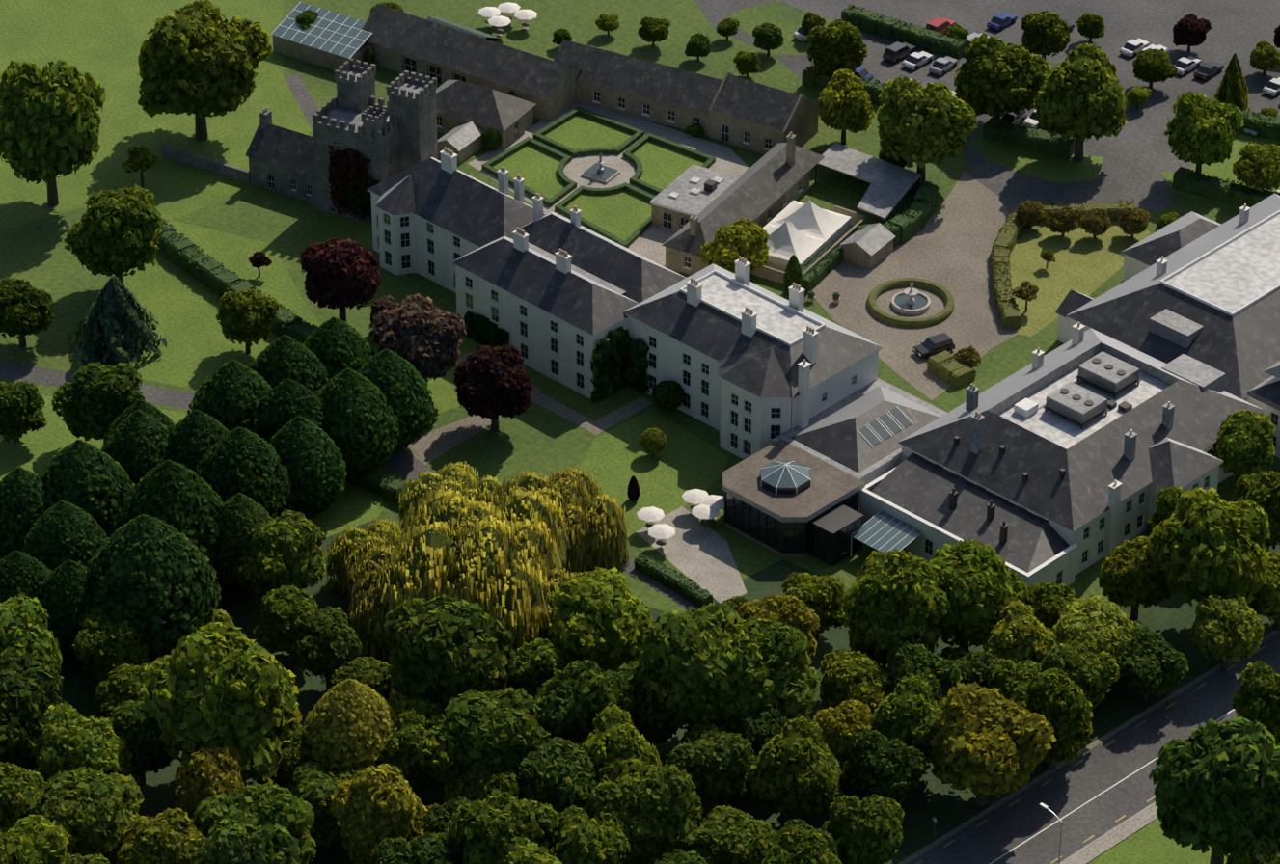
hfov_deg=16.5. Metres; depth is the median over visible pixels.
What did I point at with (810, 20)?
round tree
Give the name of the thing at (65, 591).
cone tree
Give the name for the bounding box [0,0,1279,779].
ground grass
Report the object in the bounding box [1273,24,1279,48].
round tree
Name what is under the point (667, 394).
topiary tree
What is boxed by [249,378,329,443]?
cone tree
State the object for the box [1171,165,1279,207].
hotel hedge
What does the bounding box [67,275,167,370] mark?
spruce tree
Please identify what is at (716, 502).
parasol
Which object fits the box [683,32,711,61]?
round tree
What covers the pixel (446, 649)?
round tree
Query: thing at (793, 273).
cypress tree
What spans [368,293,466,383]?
round tree
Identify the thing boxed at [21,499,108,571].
cone tree
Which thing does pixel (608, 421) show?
house path
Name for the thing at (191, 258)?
drive hedge
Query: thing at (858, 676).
round tree
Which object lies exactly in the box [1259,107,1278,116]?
round tree
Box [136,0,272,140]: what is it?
round tree
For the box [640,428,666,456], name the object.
topiary tree
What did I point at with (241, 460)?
cone tree
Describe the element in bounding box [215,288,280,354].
round tree
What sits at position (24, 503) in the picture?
cone tree
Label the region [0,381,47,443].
round tree
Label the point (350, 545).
willow tree
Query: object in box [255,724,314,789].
round tree
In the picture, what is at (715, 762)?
round tree
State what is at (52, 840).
round tree
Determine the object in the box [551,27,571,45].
round tree
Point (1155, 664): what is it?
round tree
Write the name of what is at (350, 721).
cone tree
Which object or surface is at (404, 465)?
path
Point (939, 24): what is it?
parked car
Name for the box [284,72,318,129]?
path
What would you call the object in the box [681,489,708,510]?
parasol
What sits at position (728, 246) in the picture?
round tree
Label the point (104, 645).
round tree
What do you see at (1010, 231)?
hotel lawn hedge
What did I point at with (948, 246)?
forecourt gravel
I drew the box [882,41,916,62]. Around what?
parked car
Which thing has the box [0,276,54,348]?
round tree
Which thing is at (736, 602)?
round tree
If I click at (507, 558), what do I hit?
willow tree
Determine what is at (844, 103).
round tree
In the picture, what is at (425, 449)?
castle path
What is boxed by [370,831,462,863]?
round tree
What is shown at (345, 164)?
castle creeper
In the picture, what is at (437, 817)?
round tree
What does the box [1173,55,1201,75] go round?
parked car
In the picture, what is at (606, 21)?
round tree
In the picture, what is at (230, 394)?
cone tree
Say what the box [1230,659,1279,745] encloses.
round tree
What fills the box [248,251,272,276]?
sparse tree
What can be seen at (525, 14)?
terrace parasol
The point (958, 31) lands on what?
round tree
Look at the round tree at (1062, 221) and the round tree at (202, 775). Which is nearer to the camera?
the round tree at (202, 775)
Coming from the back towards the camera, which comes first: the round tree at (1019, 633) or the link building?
the link building
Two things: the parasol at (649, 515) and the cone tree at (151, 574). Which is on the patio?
the parasol at (649, 515)
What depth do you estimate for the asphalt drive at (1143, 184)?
549.59 m
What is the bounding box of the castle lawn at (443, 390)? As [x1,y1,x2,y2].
[372,335,484,417]
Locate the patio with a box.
[635,506,747,602]
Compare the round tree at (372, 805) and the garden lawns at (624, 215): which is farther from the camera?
the garden lawns at (624, 215)
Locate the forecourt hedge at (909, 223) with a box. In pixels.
[856,182,938,245]
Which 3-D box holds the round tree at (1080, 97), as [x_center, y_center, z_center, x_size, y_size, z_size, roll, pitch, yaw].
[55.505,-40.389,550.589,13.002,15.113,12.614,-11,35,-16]
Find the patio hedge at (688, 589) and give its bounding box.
[633,554,712,607]
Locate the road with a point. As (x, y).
(1097, 797)
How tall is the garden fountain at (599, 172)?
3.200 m
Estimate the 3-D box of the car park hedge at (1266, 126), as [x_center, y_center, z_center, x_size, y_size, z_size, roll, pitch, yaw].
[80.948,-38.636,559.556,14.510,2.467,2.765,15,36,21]
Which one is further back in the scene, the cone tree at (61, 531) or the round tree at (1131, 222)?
the round tree at (1131, 222)
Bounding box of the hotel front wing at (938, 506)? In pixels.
[859,453,1077,604]
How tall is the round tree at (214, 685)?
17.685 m
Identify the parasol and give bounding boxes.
[477,6,500,27]
[487,15,511,36]
[496,1,520,23]
[514,9,537,29]
[636,506,664,528]
[648,523,675,549]
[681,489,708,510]
[691,504,718,529]
[699,494,724,520]
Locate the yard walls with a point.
(776, 275)
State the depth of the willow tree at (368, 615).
463.59 m
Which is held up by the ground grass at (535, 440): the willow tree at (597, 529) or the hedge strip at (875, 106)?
the willow tree at (597, 529)
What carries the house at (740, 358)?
on the ground grass at (535, 440)
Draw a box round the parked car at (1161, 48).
[1142,44,1171,54]
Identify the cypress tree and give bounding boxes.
[363,46,375,67]
[626,475,639,501]
[783,254,802,293]
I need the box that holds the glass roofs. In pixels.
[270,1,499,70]
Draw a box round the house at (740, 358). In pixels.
[623,256,882,459]
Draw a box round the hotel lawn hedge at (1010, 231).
[991,199,1137,328]
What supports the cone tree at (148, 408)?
on the lawn at (35, 451)
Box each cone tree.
[0,466,52,559]
[0,549,52,604]
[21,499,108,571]
[35,559,98,667]
[38,439,135,537]
[85,514,221,659]
[101,399,175,450]
[101,409,169,487]
[112,459,222,578]
[164,408,229,473]
[187,359,272,432]
[195,426,295,518]
[211,492,272,593]
[249,334,330,395]
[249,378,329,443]
[269,414,346,517]
[301,678,397,773]
[302,316,376,379]
[316,367,399,476]
[357,348,434,449]
[482,127,502,150]
[507,90,517,97]
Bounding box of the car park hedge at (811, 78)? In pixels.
[801,62,886,106]
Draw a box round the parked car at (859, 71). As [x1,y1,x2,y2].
[854,66,873,80]
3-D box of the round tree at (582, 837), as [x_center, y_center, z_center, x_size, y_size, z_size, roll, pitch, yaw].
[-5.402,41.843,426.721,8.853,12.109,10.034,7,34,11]
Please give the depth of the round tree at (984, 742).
437.28 m
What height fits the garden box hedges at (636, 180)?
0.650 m
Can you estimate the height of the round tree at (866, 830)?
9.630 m
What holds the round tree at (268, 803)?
on the woodland floor
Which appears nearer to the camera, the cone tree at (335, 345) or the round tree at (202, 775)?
the round tree at (202, 775)
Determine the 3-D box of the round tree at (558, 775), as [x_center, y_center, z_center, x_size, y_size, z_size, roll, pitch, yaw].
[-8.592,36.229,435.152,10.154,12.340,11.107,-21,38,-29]
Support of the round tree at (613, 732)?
on the woodland floor
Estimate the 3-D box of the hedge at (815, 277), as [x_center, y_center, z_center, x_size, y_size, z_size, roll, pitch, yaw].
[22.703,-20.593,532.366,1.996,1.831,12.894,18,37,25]
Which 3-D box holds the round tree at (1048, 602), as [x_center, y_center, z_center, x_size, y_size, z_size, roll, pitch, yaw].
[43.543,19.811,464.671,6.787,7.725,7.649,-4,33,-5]
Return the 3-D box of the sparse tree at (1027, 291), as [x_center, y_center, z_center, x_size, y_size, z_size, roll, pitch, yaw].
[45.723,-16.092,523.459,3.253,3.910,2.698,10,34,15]
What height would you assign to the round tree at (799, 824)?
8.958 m
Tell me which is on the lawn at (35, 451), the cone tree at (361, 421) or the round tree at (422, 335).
the cone tree at (361, 421)
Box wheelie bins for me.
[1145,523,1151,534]
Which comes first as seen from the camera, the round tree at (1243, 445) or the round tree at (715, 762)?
the round tree at (715, 762)
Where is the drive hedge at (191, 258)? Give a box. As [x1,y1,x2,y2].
[155,220,317,344]
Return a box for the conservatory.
[721,438,922,567]
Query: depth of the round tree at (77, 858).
422.26 m
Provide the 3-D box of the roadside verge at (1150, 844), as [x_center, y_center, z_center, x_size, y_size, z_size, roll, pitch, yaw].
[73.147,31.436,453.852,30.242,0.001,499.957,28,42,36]
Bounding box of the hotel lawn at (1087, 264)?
[1009,220,1150,336]
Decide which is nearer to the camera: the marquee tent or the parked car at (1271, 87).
the marquee tent
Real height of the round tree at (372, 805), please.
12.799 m
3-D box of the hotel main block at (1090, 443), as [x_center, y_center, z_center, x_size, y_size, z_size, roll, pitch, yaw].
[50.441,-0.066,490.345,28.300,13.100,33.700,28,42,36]
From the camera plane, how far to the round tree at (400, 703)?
445.12 m
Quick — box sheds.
[437,120,895,269]
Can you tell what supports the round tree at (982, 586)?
on the woodland floor
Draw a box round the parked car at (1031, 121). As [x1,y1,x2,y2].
[1022,109,1039,129]
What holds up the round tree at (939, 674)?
on the woodland floor
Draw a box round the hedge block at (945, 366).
[926,350,975,387]
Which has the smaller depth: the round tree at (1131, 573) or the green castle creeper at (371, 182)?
the round tree at (1131, 573)
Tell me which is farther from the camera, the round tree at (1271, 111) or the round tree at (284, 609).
the round tree at (1271, 111)
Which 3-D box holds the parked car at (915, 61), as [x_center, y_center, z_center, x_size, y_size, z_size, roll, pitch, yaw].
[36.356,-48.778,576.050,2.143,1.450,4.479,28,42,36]
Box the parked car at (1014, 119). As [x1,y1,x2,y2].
[1001,109,1027,125]
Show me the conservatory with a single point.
(782, 498)
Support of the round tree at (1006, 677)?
on the woodland floor
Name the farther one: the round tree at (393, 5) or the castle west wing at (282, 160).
the round tree at (393, 5)
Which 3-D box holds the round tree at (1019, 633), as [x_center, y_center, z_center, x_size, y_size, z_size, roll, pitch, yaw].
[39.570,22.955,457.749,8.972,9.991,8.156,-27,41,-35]
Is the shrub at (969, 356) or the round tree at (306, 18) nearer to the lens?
the shrub at (969, 356)
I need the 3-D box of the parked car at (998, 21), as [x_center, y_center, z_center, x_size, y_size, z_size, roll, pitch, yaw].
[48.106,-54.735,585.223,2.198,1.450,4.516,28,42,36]
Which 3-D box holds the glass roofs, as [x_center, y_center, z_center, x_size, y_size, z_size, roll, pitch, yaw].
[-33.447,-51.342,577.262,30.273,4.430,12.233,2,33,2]
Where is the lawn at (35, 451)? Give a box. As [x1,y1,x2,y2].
[0,395,405,590]
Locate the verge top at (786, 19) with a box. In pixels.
[726,0,835,54]
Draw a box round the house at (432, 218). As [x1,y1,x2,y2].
[367,147,546,293]
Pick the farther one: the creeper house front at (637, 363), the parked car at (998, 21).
the parked car at (998, 21)
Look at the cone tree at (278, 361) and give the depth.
494.68 m
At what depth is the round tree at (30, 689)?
438.81 m
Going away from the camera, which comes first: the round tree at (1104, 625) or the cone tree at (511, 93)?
the round tree at (1104, 625)
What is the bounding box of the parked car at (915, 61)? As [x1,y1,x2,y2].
[901,51,933,70]
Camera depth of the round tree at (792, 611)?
456.44 m
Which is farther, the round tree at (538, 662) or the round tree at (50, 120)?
the round tree at (50, 120)
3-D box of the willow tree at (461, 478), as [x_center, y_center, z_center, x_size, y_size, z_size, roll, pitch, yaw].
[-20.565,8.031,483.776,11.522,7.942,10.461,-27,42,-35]
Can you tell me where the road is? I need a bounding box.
[898,629,1279,863]
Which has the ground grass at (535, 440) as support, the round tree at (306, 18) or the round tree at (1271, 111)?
the round tree at (306, 18)
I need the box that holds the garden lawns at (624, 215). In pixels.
[492,113,706,241]
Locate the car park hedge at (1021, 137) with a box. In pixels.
[982,117,1075,160]
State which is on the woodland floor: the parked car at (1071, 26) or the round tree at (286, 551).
the round tree at (286, 551)
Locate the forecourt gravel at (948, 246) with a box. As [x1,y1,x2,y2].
[812,171,1018,400]
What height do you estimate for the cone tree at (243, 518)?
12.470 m
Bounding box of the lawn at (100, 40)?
[0,0,312,230]
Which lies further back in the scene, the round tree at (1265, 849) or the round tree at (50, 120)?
the round tree at (50, 120)
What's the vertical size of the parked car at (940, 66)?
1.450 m
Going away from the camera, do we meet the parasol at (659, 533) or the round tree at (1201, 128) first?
the parasol at (659, 533)
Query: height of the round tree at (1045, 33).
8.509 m
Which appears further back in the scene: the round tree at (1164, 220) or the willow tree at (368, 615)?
the round tree at (1164, 220)
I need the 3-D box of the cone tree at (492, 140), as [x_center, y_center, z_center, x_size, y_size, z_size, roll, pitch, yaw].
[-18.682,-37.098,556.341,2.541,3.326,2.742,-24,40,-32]
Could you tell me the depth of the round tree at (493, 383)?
496.91 m
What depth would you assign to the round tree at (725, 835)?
427.91 m
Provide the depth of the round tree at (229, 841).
414.85 m
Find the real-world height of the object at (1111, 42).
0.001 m
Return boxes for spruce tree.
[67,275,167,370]
[1212,53,1250,110]
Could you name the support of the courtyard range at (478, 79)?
on the ground grass at (535, 440)
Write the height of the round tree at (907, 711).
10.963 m
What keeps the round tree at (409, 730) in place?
on the woodland floor
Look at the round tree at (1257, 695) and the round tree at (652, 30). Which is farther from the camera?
the round tree at (652, 30)
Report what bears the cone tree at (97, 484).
on the lawn at (35, 451)
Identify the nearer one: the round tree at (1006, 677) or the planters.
the round tree at (1006, 677)
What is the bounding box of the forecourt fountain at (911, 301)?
[891,281,930,315]
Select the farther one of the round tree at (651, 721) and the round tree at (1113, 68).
the round tree at (1113, 68)
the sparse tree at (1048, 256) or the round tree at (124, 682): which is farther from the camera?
the sparse tree at (1048, 256)
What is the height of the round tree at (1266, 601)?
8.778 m
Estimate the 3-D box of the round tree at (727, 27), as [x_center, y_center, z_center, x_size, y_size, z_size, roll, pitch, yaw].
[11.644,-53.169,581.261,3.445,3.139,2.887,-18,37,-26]
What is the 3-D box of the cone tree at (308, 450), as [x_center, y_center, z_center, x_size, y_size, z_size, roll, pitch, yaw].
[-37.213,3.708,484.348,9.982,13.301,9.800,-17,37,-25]
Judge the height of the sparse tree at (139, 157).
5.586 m
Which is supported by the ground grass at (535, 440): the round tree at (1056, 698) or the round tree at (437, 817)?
the round tree at (1056, 698)
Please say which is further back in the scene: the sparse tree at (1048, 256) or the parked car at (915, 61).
the parked car at (915, 61)
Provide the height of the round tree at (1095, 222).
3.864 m
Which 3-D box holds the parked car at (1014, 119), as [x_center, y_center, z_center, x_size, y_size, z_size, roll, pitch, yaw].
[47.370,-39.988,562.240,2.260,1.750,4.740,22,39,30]
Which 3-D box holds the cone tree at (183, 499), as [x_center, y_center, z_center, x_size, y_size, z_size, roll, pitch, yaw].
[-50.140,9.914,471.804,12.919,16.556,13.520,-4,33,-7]
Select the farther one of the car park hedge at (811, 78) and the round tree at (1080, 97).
the car park hedge at (811, 78)
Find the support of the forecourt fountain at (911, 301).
on the forecourt gravel at (948, 246)
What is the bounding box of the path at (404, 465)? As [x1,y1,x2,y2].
[0,360,436,481]
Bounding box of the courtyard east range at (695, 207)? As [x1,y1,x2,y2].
[650,131,824,274]
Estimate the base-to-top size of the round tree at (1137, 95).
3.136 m
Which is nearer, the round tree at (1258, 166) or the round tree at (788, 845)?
the round tree at (788, 845)
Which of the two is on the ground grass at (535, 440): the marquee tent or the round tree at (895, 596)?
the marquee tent
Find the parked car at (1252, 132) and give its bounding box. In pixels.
[1244,128,1259,136]
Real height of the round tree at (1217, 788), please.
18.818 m
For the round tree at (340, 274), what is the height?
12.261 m
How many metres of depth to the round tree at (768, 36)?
575.82 m
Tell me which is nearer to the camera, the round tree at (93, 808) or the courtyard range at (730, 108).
the round tree at (93, 808)
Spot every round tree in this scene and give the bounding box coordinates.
[0,59,106,206]
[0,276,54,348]
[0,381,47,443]
[0,593,62,674]
[0,652,68,772]
[0,762,46,833]
[0,829,39,863]
[6,814,78,863]
[28,702,132,786]
[30,766,144,863]
[51,362,144,445]
[58,853,109,863]
[63,184,163,286]
[72,601,164,681]
[94,662,147,718]
[108,700,175,784]
[116,807,208,863]
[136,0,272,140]
[138,621,301,784]
[168,608,235,647]
[173,744,245,826]
[190,818,299,863]
[192,781,317,863]
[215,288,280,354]
[232,509,326,598]
[253,585,319,662]
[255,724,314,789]
[287,760,361,849]
[292,605,362,691]
[295,9,318,29]
[299,236,381,323]
[328,763,428,863]
[329,656,397,705]
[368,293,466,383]
[369,1,404,13]
[369,295,400,326]
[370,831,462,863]
[376,708,435,794]
[383,594,517,711]
[387,691,446,724]
[414,686,553,795]
[421,795,472,833]
[442,761,523,802]
[443,789,558,863]
[453,344,533,432]
[500,842,563,863]
[504,638,575,700]
[514,735,601,841]
[534,659,634,745]
[545,804,630,863]
[547,566,654,673]
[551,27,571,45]
[577,704,662,783]
[583,756,704,862]
[593,774,676,863]
[595,12,619,35]
[615,660,678,746]
[637,16,670,47]
[637,601,762,731]
[653,848,706,863]
[665,723,757,815]
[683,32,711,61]
[692,805,774,863]
[698,217,769,273]
[704,616,820,733]
[716,17,739,40]
[719,596,748,618]
[730,704,790,757]
[733,50,761,77]
[736,594,820,667]
[747,715,843,820]
[748,826,843,863]
[752,22,784,55]
[776,818,842,862]
[781,572,847,637]
[800,11,826,34]
[806,19,868,74]
[813,699,874,780]
[817,68,874,144]
[818,648,894,714]
[820,793,904,863]
[842,548,950,667]
[842,728,925,804]
[871,676,944,762]
[875,74,979,183]
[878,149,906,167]
[883,639,962,712]
[927,681,1056,807]
[928,537,1029,654]
[939,647,1000,688]
[944,24,969,39]
[953,32,1051,119]
[981,599,1057,664]
[986,657,1045,701]
[1009,668,1092,770]
[1015,199,1048,228]
[1019,580,1079,628]
[1020,10,1070,60]
[1033,41,1127,162]
[1039,636,1119,708]
[1044,206,1078,237]
[1047,594,1143,678]
[1075,12,1105,42]
[1079,208,1111,239]
[1098,536,1171,621]
[1110,62,1116,77]
[1116,626,1189,701]
[1117,207,1149,239]
[1126,84,1151,108]
[1132,48,1177,89]
[1146,486,1206,533]
[1146,486,1270,607]
[1148,716,1279,863]
[1154,212,1181,232]
[1164,90,1244,173]
[1171,13,1211,53]
[1190,589,1264,672]
[1210,409,1276,486]
[1225,828,1279,863]
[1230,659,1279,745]
[1232,142,1279,191]
[1233,469,1279,551]
[1245,551,1279,630]
[1249,39,1279,76]
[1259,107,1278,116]
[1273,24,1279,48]
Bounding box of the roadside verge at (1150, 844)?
[1088,817,1229,863]
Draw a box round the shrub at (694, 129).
[685,123,704,136]
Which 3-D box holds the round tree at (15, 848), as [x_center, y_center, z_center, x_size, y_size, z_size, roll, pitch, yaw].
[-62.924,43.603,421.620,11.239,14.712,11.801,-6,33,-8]
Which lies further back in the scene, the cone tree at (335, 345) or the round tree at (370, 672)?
the cone tree at (335, 345)
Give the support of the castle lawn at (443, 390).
on the ground grass at (535, 440)
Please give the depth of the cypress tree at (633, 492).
489.22 m
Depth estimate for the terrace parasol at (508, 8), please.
584.68 m
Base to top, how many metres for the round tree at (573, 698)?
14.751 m
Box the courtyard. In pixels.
[467,102,748,272]
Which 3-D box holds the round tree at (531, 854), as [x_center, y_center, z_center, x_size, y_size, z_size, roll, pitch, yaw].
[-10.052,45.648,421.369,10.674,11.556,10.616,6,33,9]
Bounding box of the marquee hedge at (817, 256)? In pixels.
[801,245,830,272]
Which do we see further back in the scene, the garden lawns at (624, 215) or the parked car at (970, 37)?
the parked car at (970, 37)
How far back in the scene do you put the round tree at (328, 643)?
455.04 m
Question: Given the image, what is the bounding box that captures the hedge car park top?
[841,3,967,59]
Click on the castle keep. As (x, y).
(396, 134)
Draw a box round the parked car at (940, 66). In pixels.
[928,55,958,75]
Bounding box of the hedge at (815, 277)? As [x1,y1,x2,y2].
[802,233,852,293]
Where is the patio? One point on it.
(697, 554)
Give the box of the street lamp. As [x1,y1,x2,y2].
[1039,803,1062,863]
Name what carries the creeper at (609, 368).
attached to the house at (555, 295)
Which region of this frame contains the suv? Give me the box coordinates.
[912,332,954,359]
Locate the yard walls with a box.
[751,205,867,284]
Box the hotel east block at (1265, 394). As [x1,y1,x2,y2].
[1246,360,1279,458]
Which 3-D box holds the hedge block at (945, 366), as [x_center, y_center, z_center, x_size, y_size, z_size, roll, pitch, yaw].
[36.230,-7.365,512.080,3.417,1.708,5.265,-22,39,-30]
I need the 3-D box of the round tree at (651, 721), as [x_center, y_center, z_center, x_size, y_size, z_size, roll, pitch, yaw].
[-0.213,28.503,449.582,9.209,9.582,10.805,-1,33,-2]
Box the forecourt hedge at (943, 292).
[867,277,954,327]
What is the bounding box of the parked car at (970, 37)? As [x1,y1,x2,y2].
[965,32,989,46]
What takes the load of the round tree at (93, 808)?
on the woodland floor
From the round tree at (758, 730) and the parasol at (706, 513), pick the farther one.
the parasol at (706, 513)
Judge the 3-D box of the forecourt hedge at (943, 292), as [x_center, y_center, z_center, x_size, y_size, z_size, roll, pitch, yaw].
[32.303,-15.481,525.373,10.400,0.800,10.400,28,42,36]
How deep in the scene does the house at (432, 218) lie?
526.82 m
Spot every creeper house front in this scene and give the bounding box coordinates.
[463,309,509,348]
[625,336,650,393]
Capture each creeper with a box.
[327,144,371,223]
[346,174,379,221]
[589,326,629,402]
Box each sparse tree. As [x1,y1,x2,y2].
[121,144,160,187]
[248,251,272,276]
[1011,280,1039,311]
[1039,249,1055,268]
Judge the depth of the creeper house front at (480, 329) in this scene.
516.58 m
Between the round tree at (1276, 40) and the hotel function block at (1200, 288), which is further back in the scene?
the round tree at (1276, 40)
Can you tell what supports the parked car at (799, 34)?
on the verge top at (786, 19)
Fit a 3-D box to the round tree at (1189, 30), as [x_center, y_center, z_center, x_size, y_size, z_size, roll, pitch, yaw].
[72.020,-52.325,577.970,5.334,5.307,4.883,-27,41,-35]
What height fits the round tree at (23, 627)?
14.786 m
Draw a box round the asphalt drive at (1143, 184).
[965,101,1194,213]
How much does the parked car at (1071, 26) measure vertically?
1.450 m
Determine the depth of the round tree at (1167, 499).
476.36 m
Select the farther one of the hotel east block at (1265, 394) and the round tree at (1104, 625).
the hotel east block at (1265, 394)
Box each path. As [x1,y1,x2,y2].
[0,360,436,481]
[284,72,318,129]
[402,384,541,464]
[458,354,652,435]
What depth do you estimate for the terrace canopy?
545.90 m
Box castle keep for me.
[311,57,437,224]
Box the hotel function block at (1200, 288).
[1055,193,1279,401]
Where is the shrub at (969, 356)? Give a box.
[953,345,980,368]
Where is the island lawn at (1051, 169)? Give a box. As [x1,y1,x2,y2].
[969,136,1103,183]
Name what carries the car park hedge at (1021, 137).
on the island lawn at (1051, 169)
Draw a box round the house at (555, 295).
[451,192,685,399]
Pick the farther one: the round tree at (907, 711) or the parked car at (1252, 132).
the parked car at (1252, 132)
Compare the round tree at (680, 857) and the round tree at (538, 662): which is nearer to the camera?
the round tree at (680, 857)
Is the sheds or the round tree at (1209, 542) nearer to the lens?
the round tree at (1209, 542)
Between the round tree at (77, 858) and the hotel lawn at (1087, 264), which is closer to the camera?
the round tree at (77, 858)
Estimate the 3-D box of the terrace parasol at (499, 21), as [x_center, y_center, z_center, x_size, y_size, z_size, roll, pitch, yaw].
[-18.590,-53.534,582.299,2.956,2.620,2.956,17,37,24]
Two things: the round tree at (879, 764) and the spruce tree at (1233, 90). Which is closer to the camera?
the round tree at (879, 764)
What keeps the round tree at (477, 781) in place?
on the woodland floor
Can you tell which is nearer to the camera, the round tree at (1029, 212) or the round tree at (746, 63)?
the round tree at (1029, 212)
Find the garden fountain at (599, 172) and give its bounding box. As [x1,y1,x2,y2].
[580,152,620,184]
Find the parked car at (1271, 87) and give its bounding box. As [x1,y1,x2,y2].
[1262,77,1279,96]
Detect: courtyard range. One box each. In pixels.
[361,3,580,149]
[553,39,818,154]
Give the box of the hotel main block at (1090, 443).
[898,321,1265,574]
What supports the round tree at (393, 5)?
on the ground grass at (535, 440)
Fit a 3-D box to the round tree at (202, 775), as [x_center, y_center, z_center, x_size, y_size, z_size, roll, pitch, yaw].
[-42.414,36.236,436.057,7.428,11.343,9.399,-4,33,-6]
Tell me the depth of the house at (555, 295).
511.08 m
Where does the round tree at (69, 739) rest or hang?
on the woodland floor
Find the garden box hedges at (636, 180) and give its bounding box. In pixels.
[481,107,715,248]
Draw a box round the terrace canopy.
[814,142,921,222]
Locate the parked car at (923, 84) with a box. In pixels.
[921,78,938,86]
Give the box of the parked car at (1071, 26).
[1066,22,1074,31]
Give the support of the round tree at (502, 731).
on the woodland floor
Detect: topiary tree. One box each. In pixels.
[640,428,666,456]
[651,380,684,412]
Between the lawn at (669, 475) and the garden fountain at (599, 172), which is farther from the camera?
the garden fountain at (599, 172)
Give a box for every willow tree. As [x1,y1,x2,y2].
[324,517,403,597]
[345,544,397,664]
[375,485,571,658]
[395,461,502,532]
[489,466,630,573]
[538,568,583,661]
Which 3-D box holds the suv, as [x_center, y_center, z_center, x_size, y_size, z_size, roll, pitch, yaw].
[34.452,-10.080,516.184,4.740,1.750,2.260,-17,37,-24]
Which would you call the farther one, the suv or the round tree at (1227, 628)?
the suv
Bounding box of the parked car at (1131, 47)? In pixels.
[1119,38,1150,56]
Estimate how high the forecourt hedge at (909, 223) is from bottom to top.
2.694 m
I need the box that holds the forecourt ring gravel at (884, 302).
[875,286,946,318]
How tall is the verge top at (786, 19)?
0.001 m
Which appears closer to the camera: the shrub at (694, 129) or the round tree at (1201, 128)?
the round tree at (1201, 128)
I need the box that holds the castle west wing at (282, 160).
[161,107,315,202]
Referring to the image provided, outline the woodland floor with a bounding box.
[32,519,1279,863]
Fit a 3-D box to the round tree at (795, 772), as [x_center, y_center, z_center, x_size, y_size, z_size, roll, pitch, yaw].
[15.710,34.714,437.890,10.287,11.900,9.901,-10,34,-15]
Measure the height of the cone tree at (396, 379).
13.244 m
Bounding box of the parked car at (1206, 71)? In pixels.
[1193,60,1224,81]
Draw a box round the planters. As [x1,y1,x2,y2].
[806,290,840,303]
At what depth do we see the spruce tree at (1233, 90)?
563.38 m
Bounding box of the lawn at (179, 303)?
[122,219,321,389]
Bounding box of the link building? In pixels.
[774,378,947,485]
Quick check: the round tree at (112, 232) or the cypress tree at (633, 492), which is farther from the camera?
the round tree at (112, 232)
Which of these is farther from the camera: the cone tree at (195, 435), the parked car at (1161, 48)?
the parked car at (1161, 48)
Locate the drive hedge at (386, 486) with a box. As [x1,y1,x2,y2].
[342,469,408,504]
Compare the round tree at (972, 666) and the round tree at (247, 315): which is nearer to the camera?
the round tree at (972, 666)
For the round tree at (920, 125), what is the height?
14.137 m
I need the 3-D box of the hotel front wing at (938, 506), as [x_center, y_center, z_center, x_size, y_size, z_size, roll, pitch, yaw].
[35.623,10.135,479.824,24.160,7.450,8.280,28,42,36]
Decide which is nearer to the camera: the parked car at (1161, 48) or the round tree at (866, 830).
the round tree at (866, 830)
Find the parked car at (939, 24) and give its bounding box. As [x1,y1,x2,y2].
[925,17,956,33]
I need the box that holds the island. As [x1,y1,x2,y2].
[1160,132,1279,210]
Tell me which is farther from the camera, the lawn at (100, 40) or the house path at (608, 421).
the lawn at (100, 40)
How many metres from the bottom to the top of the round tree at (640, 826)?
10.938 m
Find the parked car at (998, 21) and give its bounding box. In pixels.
[986,12,1017,30]
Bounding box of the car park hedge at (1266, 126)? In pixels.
[1234,108,1279,141]
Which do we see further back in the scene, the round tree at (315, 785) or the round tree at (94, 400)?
the round tree at (94, 400)
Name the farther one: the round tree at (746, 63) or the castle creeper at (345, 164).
the round tree at (746, 63)
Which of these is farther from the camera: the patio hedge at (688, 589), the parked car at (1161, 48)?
the parked car at (1161, 48)
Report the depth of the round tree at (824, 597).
464.62 m
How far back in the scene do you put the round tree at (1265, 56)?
571.03 m
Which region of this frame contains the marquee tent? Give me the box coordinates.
[762,199,851,272]
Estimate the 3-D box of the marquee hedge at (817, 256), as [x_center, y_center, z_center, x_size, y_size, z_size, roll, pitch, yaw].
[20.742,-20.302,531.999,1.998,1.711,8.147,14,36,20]
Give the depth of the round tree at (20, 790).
430.11 m
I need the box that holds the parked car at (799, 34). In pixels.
[792,26,809,41]
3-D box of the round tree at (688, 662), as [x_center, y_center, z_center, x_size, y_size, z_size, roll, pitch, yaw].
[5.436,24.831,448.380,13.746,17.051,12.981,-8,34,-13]
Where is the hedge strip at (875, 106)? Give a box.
[871,103,969,148]
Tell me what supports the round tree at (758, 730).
on the woodland floor

